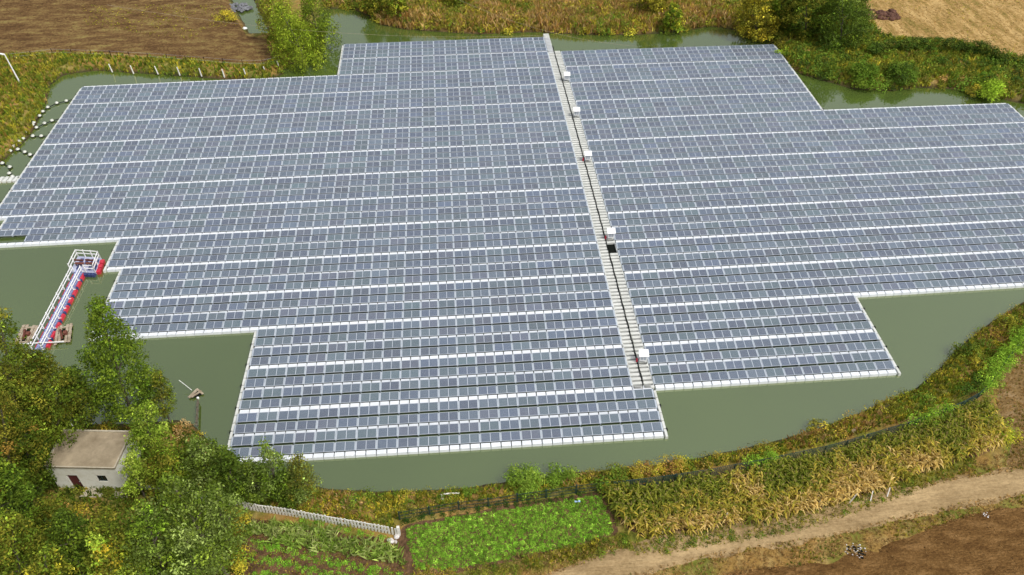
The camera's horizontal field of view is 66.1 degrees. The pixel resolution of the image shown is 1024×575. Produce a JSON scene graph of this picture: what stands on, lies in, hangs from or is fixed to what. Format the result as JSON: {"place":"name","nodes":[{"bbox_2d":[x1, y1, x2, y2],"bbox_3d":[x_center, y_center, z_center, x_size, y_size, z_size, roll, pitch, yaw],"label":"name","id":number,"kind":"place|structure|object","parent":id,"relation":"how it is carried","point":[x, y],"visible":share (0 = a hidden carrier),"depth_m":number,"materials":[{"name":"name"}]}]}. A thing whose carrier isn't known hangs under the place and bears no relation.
{"place":"outdoors","nodes":[
{"label":"outdoors","id":0,"kind":"place"},
{"bbox_2d":[0,0,275,62],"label":"ploughed field","id":1,"kind":"structure","parent":0,"point":[218,32],"depth_m":150.96,"materials":[{"name":"soil"}]},
{"bbox_2d":[80,4,237,37],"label":"field weeds","id":2,"kind":"object","parent":1,"relation":"on","point":[155,18],"visible":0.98,"depth_m":154.93,"materials":[{"name":"green plant"}]},
{"bbox_2d":[237,518,401,574],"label":"garden soil","id":3,"kind":"structure","parent":0,"point":[363,561],"depth_m":69.81,"materials":[{"name":"brown soil"}]},
{"bbox_2d":[249,552,353,574],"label":"leafy row","id":4,"kind":"object","parent":3,"relation":"on","point":[286,563],"visible":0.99,"depth_m":69.38,"materials":[{"name":"green plant"}]},
{"bbox_2d":[238,515,406,574],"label":"garden weeds","id":5,"kind":"object","parent":3,"relation":"on","point":[310,557],"visible":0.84,"depth_m":69.81,"materials":[{"name":"green plant"}]},
{"bbox_2d":[244,515,407,564],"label":"young corn strip","id":6,"kind":"object","parent":3,"relation":"on","point":[330,545],"visible":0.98,"depth_m":70.76,"materials":[{"name":"green plant"}]},
{"bbox_2d":[249,537,402,574],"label":"leafy row","id":7,"kind":"object","parent":3,"relation":"on","point":[337,564],"visible":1,"depth_m":69.83,"materials":[{"name":"green plant"}]},
{"bbox_2d":[298,517,389,539],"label":"leafy row","id":8,"kind":"object","parent":3,"relation":"on","point":[346,530],"visible":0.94,"depth_m":71.95,"materials":[{"name":"green plant"}]},
{"bbox_2d":[395,491,617,574],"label":"vegetable bed soil","id":9,"kind":"structure","parent":0,"point":[402,540],"depth_m":71.67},
{"bbox_2d":[410,563,455,574],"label":"bed edge weeds","id":10,"kind":"object","parent":9,"relation":"on","point":[432,568],"visible":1,"depth_m":68.87,"materials":[{"name":"green plant"}]},
{"bbox_2d":[406,495,613,570],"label":"leafy greens","id":11,"kind":"object","parent":9,"relation":"on","point":[522,531],"visible":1,"depth_m":71.70,"materials":[{"name":"green plant"}]},
{"bbox_2d":[400,486,658,525],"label":"dark bean row","id":12,"kind":"object","parent":9,"relation":"on","point":[492,507],"visible":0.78,"depth_m":73.78,"materials":[{"name":"green plant"}]},
{"bbox_2d":[0,0,1023,491],"bbox_3d":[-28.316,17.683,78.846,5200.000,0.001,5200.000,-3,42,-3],"label":"water","id":13,"kind":"structure","parent":0,"point":[920,334],"depth_m":91.17,"materials":[{"name":"green liquid"}]},
{"bbox_2d":[15,324,38,344],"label":"wooden raft","id":14,"kind":"object","parent":13,"relation":"on","point":[24,331],"visible":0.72,"depth_m":91.97,"materials":[{"name":"brown wood"}]},
{"bbox_2d":[54,323,72,344],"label":"wooden raft","id":15,"kind":"object","parent":13,"relation":"on","point":[66,333],"visible":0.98,"depth_m":91.85,"materials":[{"name":"brown wood"}]},
{"bbox_2d":[23,249,104,351],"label":"floating jetty","id":16,"kind":"object","parent":13,"relation":"on","point":[83,268],"visible":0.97,"depth_m":96.87,"materials":[{"name":"white plastic"}]},
{"bbox_2d":[0,37,667,463],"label":"floating solar array","id":17,"kind":"object","parent":13,"relation":"on","point":[80,137],"visible":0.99,"depth_m":105.69,"materials":[{"name":"blue glass"}]},
{"bbox_2d":[543,34,654,389],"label":"central walkway","id":18,"kind":"structure","parent":13,"relation":"on","point":[632,345],"depth_m":104.57,"materials":[{"name":"plastic"}]},
{"bbox_2d":[638,349,648,363],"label":"inverter box","id":19,"kind":"object","parent":18,"relation":"on","point":[643,354],"visible":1,"depth_m":87.69,"materials":[{"name":"white paint"}]},
{"bbox_2d":[560,44,1023,390],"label":"floating solar array","id":20,"kind":"object","parent":13,"relation":"on","point":[796,112],"visible":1,"depth_m":110.62,"materials":[{"name":"blue glass"}]},
{"bbox_2d":[0,0,1023,574],"bbox_3d":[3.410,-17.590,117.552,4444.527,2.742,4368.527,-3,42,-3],"label":"ground","id":21,"kind":"structure","parent":0,"point":[754,556],"depth_m":76.10,"materials":[{"name":"soil"}]},
{"bbox_2d":[0,452,45,550],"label":"tree","id":22,"kind":"object","parent":21,"relation":"on","point":[19,492],"visible":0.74,"depth_m":64.19,"materials":[{"name":"green plant"}]},
{"bbox_2d":[0,390,51,504],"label":"poplar tree","id":23,"kind":"object","parent":21,"relation":"on","point":[8,412],"visible":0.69,"depth_m":66.90,"materials":[{"name":"green plant"}]},
{"bbox_2d":[0,307,57,465],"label":"poplar tree","id":24,"kind":"object","parent":21,"relation":"on","point":[20,354],"visible":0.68,"depth_m":66.92,"materials":[{"name":"green plant"}]},
{"bbox_2d":[2,413,57,496],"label":"tree","id":25,"kind":"object","parent":21,"relation":"on","point":[42,484],"visible":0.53,"depth_m":70.23,"materials":[{"name":"green plant"}]},
{"bbox_2d":[0,509,69,574],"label":"tree","id":26,"kind":"object","parent":21,"relation":"on","point":[13,532],"visible":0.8,"depth_m":59.25,"materials":[{"name":"green plant"}]},
{"bbox_2d":[1,343,99,450],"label":"poplar tree","id":27,"kind":"object","parent":21,"relation":"on","point":[40,361],"visible":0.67,"depth_m":71.73,"materials":[{"name":"green plant"}]},
{"bbox_2d":[20,543,83,574],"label":"tree","id":28,"kind":"object","parent":21,"relation":"on","point":[47,557],"visible":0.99,"depth_m":57.51,"materials":[{"name":"green plant"}]},
{"bbox_2d":[27,496,78,548],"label":"poplar tree","id":29,"kind":"object","parent":21,"relation":"on","point":[47,510],"visible":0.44,"depth_m":66.37,"materials":[{"name":"green plant"}]},
{"bbox_2d":[32,505,102,574],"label":"tree","id":30,"kind":"object","parent":21,"relation":"on","point":[68,530],"visible":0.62,"depth_m":60.53,"materials":[{"name":"green plant"}]},
{"bbox_2d":[50,364,101,429],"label":"tree","id":31,"kind":"object","parent":21,"relation":"on","point":[77,382],"visible":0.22,"depth_m":77.32,"materials":[{"name":"green plant"}]},
{"bbox_2d":[44,429,140,497],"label":"hut","id":32,"kind":"object","parent":21,"relation":"on","point":[89,458],"visible":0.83,"depth_m":74.37,"materials":[{"name":"beige paint"}]},
{"bbox_2d":[90,420,118,429],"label":"bush","id":33,"kind":"object","parent":21,"relation":"on","point":[102,426],"visible":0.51,"depth_m":80.30,"materials":[{"name":"green plant"}]},
{"bbox_2d":[82,531,144,574],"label":"poplar tree","id":34,"kind":"object","parent":21,"relation":"on","point":[99,546],"visible":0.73,"depth_m":59.35,"materials":[{"name":"green plant"}]},
{"bbox_2d":[74,294,164,428],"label":"poplar tree","id":35,"kind":"object","parent":21,"relation":"on","point":[108,361],"visible":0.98,"depth_m":74.78,"materials":[{"name":"green plant"}]},
{"bbox_2d":[78,503,161,574],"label":"poplar tree","id":36,"kind":"object","parent":21,"relation":"on","point":[105,525],"visible":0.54,"depth_m":59.34,"materials":[{"name":"green plant"}]},
{"bbox_2d":[118,449,151,497],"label":"poplar tree","id":37,"kind":"object","parent":21,"relation":"on","point":[133,462],"visible":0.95,"depth_m":71.43,"materials":[{"name":"green plant"}]},
{"bbox_2d":[0,370,287,574],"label":"hut side undergrowth","id":38,"kind":"object","parent":21,"relation":"on","point":[105,492],"visible":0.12,"depth_m":74.27,"materials":[{"name":"green plant"}]},
{"bbox_2d":[124,398,177,467],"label":"poplar tree","id":39,"kind":"object","parent":21,"relation":"on","point":[147,415],"visible":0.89,"depth_m":72.32,"materials":[{"name":"green plant"}]},
{"bbox_2d":[117,496,190,574],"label":"poplar tree","id":40,"kind":"object","parent":21,"relation":"on","point":[149,514],"visible":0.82,"depth_m":59.61,"materials":[{"name":"green plant"}]},
{"bbox_2d":[0,25,322,160],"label":"vegetation","id":41,"kind":"object","parent":21,"relation":"on","point":[11,82],"visible":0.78,"depth_m":139.10,"materials":[{"name":"green plant"}]},
{"bbox_2d":[149,369,177,422],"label":"poplar tree","id":42,"kind":"object","parent":21,"relation":"on","point":[167,392],"visible":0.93,"depth_m":78.27,"materials":[{"name":"green plant"}]},
{"bbox_2d":[140,439,205,505],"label":"tree","id":43,"kind":"object","parent":21,"relation":"on","point":[163,457],"visible":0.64,"depth_m":70.60,"materials":[{"name":"green plant"}]},
{"bbox_2d":[172,418,195,439],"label":"bush","id":44,"kind":"object","parent":21,"relation":"on","point":[178,429],"visible":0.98,"depth_m":80.28,"materials":[{"name":"brown plant"}]},
{"bbox_2d":[157,518,232,574],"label":"poplar tree","id":45,"kind":"object","parent":21,"relation":"on","point":[199,552],"visible":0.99,"depth_m":57.84,"materials":[{"name":"green plant"}]},
{"bbox_2d":[156,471,240,574],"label":"poplar tree","id":46,"kind":"object","parent":21,"relation":"on","point":[180,510],"visible":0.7,"depth_m":60.86,"materials":[{"name":"green plant"}]},
{"bbox_2d":[177,433,238,497],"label":"poplar tree","id":47,"kind":"object","parent":21,"relation":"on","point":[200,448],"visible":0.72,"depth_m":70.62,"materials":[{"name":"green plant"}]},
{"bbox_2d":[212,9,237,22],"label":"bush","id":48,"kind":"object","parent":21,"relation":"on","point":[226,13],"visible":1,"depth_m":153.63,"materials":[{"name":"yellow plant"}]},
{"bbox_2d":[199,475,254,556],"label":"poplar tree","id":49,"kind":"object","parent":21,"relation":"on","point":[214,491],"visible":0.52,"depth_m":65.29,"materials":[{"name":"green plant"}]},
{"bbox_2d":[209,445,254,503],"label":"tree","id":50,"kind":"object","parent":21,"relation":"on","point":[231,461],"visible":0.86,"depth_m":70.24,"materials":[{"name":"green plant"}]},
{"bbox_2d":[217,505,251,536],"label":"bush","id":51,"kind":"object","parent":21,"relation":"on","point":[241,517],"visible":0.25,"depth_m":71.66,"materials":[{"name":"yellow plant"}]},
{"bbox_2d":[220,541,254,574],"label":"bush","id":52,"kind":"object","parent":21,"relation":"on","point":[242,560],"visible":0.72,"depth_m":68.59,"materials":[{"name":"yellow plant"}]},
{"bbox_2d":[229,2,252,12],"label":"rubble","id":53,"kind":"object","parent":21,"relation":"on","point":[241,7],"visible":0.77,"depth_m":160.24,"materials":[{"name":"grey stone"}]},
{"bbox_2d":[236,455,273,505],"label":"poplar tree","id":54,"kind":"object","parent":21,"relation":"on","point":[258,494],"visible":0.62,"depth_m":72.14,"materials":[{"name":"green plant"}]},
{"bbox_2d":[139,483,400,535],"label":"picket fence","id":55,"kind":"object","parent":21,"relation":"on","point":[326,518],"visible":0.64,"depth_m":72.29,"materials":[{"name":"wood"}]},
{"bbox_2d":[254,437,292,498],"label":"poplar tree","id":56,"kind":"object","parent":21,"relation":"on","point":[270,454],"visible":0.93,"depth_m":71.09,"materials":[{"name":"green plant"}]},
{"bbox_2d":[255,0,300,40],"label":"willow tree","id":57,"kind":"object","parent":21,"relation":"on","point":[266,8],"visible":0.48,"depth_m":143.68,"materials":[{"name":"green plant"}]},
{"bbox_2d":[268,466,306,511],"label":"poplar tree","id":58,"kind":"object","parent":21,"relation":"on","point":[285,500],"visible":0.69,"depth_m":72.19,"materials":[{"name":"green plant"}]},
{"bbox_2d":[264,0,329,75],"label":"willow tree","id":59,"kind":"object","parent":21,"relation":"on","point":[290,24],"visible":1,"depth_m":138.94,"materials":[{"name":"green plant"}]},
{"bbox_2d":[281,451,323,506],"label":"poplar tree","id":60,"kind":"object","parent":21,"relation":"on","point":[295,468],"visible":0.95,"depth_m":71.65,"materials":[{"name":"green plant"}]},
{"bbox_2d":[295,0,341,53],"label":"willow tree","id":61,"kind":"object","parent":21,"relation":"on","point":[322,22],"visible":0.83,"depth_m":142.72,"materials":[{"name":"green plant"}]},
{"bbox_2d":[356,0,384,15],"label":"tree","id":62,"kind":"object","parent":21,"relation":"on","point":[370,5],"visible":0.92,"depth_m":155.53,"materials":[{"name":"green plant"}]},
{"bbox_2d":[380,0,411,18],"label":"tree","id":63,"kind":"object","parent":21,"relation":"on","point":[398,5],"visible":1,"depth_m":153.11,"materials":[{"name":"green plant"}]},
{"bbox_2d":[503,462,548,499],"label":"bush","id":64,"kind":"object","parent":21,"relation":"on","point":[529,478],"visible":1,"depth_m":75.55,"materials":[{"name":"green plant"}]},
{"bbox_2d":[398,473,676,519],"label":"fence","id":65,"kind":"object","parent":21,"relation":"on","point":[545,494],"visible":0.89,"depth_m":73.63,"materials":[{"name":"black metal"}]},
{"bbox_2d":[452,531,635,574],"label":"hedge row","id":66,"kind":"object","parent":21,"relation":"on","point":[527,560],"visible":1,"depth_m":69.86,"materials":[{"name":"green plant"}]},
{"bbox_2d":[317,0,779,40],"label":"vegetation","id":67,"kind":"object","parent":21,"relation":"on","point":[622,14],"visible":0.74,"depth_m":154.00,"materials":[{"name":"green plant"}]},
{"bbox_2d":[543,462,579,485],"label":"bush","id":68,"kind":"object","parent":21,"relation":"on","point":[570,476],"visible":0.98,"depth_m":76.08,"materials":[{"name":"green plant"}]},
{"bbox_2d":[591,462,634,495],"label":"bush","id":69,"kind":"object","parent":21,"relation":"on","point":[616,473],"visible":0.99,"depth_m":74.53,"materials":[{"name":"green plant"}]},
{"bbox_2d":[624,459,661,486],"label":"bush","id":70,"kind":"object","parent":21,"relation":"on","point":[642,470],"visible":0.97,"depth_m":75.96,"materials":[{"name":"yellow plant"}]},
{"bbox_2d":[266,303,1023,532],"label":"vegetation","id":71,"kind":"object","parent":21,"relation":"on","point":[903,407],"visible":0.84,"depth_m":78.99,"materials":[{"name":"green plant"}]},
{"bbox_2d":[638,0,668,11],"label":"tree","id":72,"kind":"object","parent":21,"relation":"on","point":[655,4],"visible":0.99,"depth_m":154.19,"materials":[{"name":"green plant"}]},
{"bbox_2d":[654,452,689,481],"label":"bush","id":73,"kind":"object","parent":21,"relation":"on","point":[676,463],"visible":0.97,"depth_m":76.55,"materials":[{"name":"yellow plant"}]},
{"bbox_2d":[662,0,685,32],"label":"tree","id":74,"kind":"object","parent":21,"relation":"on","point":[671,13],"visible":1,"depth_m":149.86,"materials":[{"name":"green plant"}]},
{"bbox_2d":[408,448,1023,574],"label":"verge grass","id":75,"kind":"structure","parent":21,"relation":"on","point":[834,549],"depth_m":70.83,"materials":[{"name":"green plant"}]},
{"bbox_2d":[732,0,780,41],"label":"tree","id":76,"kind":"object","parent":21,"relation":"on","point":[748,13],"visible":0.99,"depth_m":146.74,"materials":[{"name":"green plant"}]},
{"bbox_2d":[761,0,803,28],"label":"tree","id":77,"kind":"object","parent":21,"relation":"on","point":[777,3],"visible":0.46,"depth_m":147.60,"materials":[{"name":"green plant"}]},
{"bbox_2d":[630,457,977,555],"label":"corn edge weeds","id":78,"kind":"object","parent":21,"relation":"on","point":[689,543],"visible":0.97,"depth_m":72.51,"materials":[{"name":"green plant"}]},
{"bbox_2d":[778,0,836,40],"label":"tree","id":79,"kind":"object","parent":21,"relation":"on","point":[805,31],"visible":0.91,"depth_m":143.90,"materials":[{"name":"green plant"}]},
{"bbox_2d":[613,343,1022,488],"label":"netting fence","id":80,"kind":"object","parent":21,"relation":"on","point":[977,396],"visible":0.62,"depth_m":77.03,"materials":[{"name":"teal paint"}]},
{"bbox_2d":[742,446,778,471],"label":"vine","id":81,"kind":"object","parent":80,"relation":"on","point":[772,454],"visible":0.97,"depth_m":76.05,"materials":[{"name":"green plant"}]},
{"bbox_2d":[902,398,962,428],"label":"vine","id":82,"kind":"object","parent":80,"relation":"on","point":[936,410],"visible":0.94,"depth_m":80.01,"materials":[{"name":"green plant"}]},
{"bbox_2d":[955,371,999,398],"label":"vine","id":83,"kind":"object","parent":80,"relation":"on","point":[978,382],"visible":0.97,"depth_m":83.10,"materials":[{"name":"green plant"}]},
{"bbox_2d":[949,399,1023,447],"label":"vine","id":84,"kind":"object","parent":80,"relation":"on","point":[1011,437],"visible":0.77,"depth_m":78.94,"materials":[{"name":"green plant"}]},
{"bbox_2d":[973,320,1023,397],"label":"vine","id":85,"kind":"object","parent":80,"relation":"on","point":[1015,341],"visible":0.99,"depth_m":85.09,"materials":[{"name":"green plant"}]},
{"bbox_2d":[806,418,835,435],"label":"bush","id":86,"kind":"object","parent":21,"relation":"on","point":[814,422],"visible":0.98,"depth_m":81.14,"materials":[{"name":"yellow plant"}]},
{"bbox_2d":[808,0,873,49],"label":"tree","id":87,"kind":"object","parent":21,"relation":"on","point":[849,6],"visible":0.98,"depth_m":141.39,"materials":[{"name":"green plant"}]},
{"bbox_2d":[834,0,878,35],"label":"tree","id":88,"kind":"object","parent":21,"relation":"on","point":[868,9],"visible":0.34,"depth_m":145.93,"materials":[{"name":"green plant"}]},
{"bbox_2d":[844,59,882,89],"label":"bush","id":89,"kind":"object","parent":21,"relation":"on","point":[871,70],"visible":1,"depth_m":134.47,"materials":[{"name":"green plant"}]},
{"bbox_2d":[873,399,897,414],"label":"bush","id":90,"kind":"object","parent":21,"relation":"on","point":[884,406],"visible":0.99,"depth_m":82.46,"materials":[{"name":"green plant"}]},
{"bbox_2d":[765,0,1023,101],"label":"vegetation","id":91,"kind":"object","parent":21,"relation":"on","point":[829,59],"visible":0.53,"depth_m":139.33,"materials":[{"name":"green plant"}]},
{"bbox_2d":[883,61,920,85],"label":"bush","id":92,"kind":"object","parent":21,"relation":"on","point":[899,70],"visible":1,"depth_m":134.69,"materials":[{"name":"green plant"}]},
{"bbox_2d":[867,35,1011,62],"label":"hedge","id":93,"kind":"object","parent":21,"relation":"on","point":[906,44],"visible":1,"depth_m":141.67,"materials":[{"name":"green plant"}]},
{"bbox_2d":[951,341,980,354],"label":"bush","id":94,"kind":"object","parent":21,"relation":"on","point":[958,348],"visible":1,"depth_m":88.35,"materials":[{"name":"green plant"}]},
{"bbox_2d":[964,83,985,97],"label":"bush","id":95,"kind":"object","parent":21,"relation":"on","point":[978,86],"visible":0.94,"depth_m":132.69,"materials":[{"name":"green plant"}]},
{"bbox_2d":[973,77,1009,102],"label":"bush","id":96,"kind":"object","parent":21,"relation":"on","point":[990,92],"visible":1,"depth_m":131.44,"materials":[{"name":"green plant"}]},
{"bbox_2d":[990,313,1022,331],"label":"bush","id":97,"kind":"object","parent":21,"relation":"on","point":[1014,318],"visible":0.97,"depth_m":90.88,"materials":[{"name":"green plant"}]},
{"bbox_2d":[546,467,1023,574],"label":"dirt track","id":98,"kind":"structure","parent":0,"point":[941,494],"depth_m":72.36,"materials":[{"name":"beige soil"}]},
{"bbox_2d":[610,392,1012,536],"bbox_3d":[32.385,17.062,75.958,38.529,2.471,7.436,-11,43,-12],"label":"corn field","id":99,"kind":"structure","parent":0,"point":[902,440],"depth_m":75.37,"materials":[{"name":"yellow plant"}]},
{"bbox_2d":[725,505,1023,574],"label":"bare soil field","id":100,"kind":"structure","parent":0,"point":[933,559],"depth_m":70.04,"materials":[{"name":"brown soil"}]},
{"bbox_2d":[866,0,1023,56],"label":"stubble field","id":101,"kind":"structure","parent":0,"point":[995,19],"depth_m":153.12,"materials":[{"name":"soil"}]},
{"bbox_2d":[865,9,900,20],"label":"soil clods","id":102,"kind":"object","parent":101,"relation":"on","point":[893,14],"visible":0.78,"depth_m":154.22,"materials":[{"name":"brown soil"}]},
{"bbox_2d":[996,342,1023,469],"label":"dry grass field","id":103,"kind":"structure","parent":0,"point":[1012,394],"depth_m":82.82,"materials":[{"name":"plant"}]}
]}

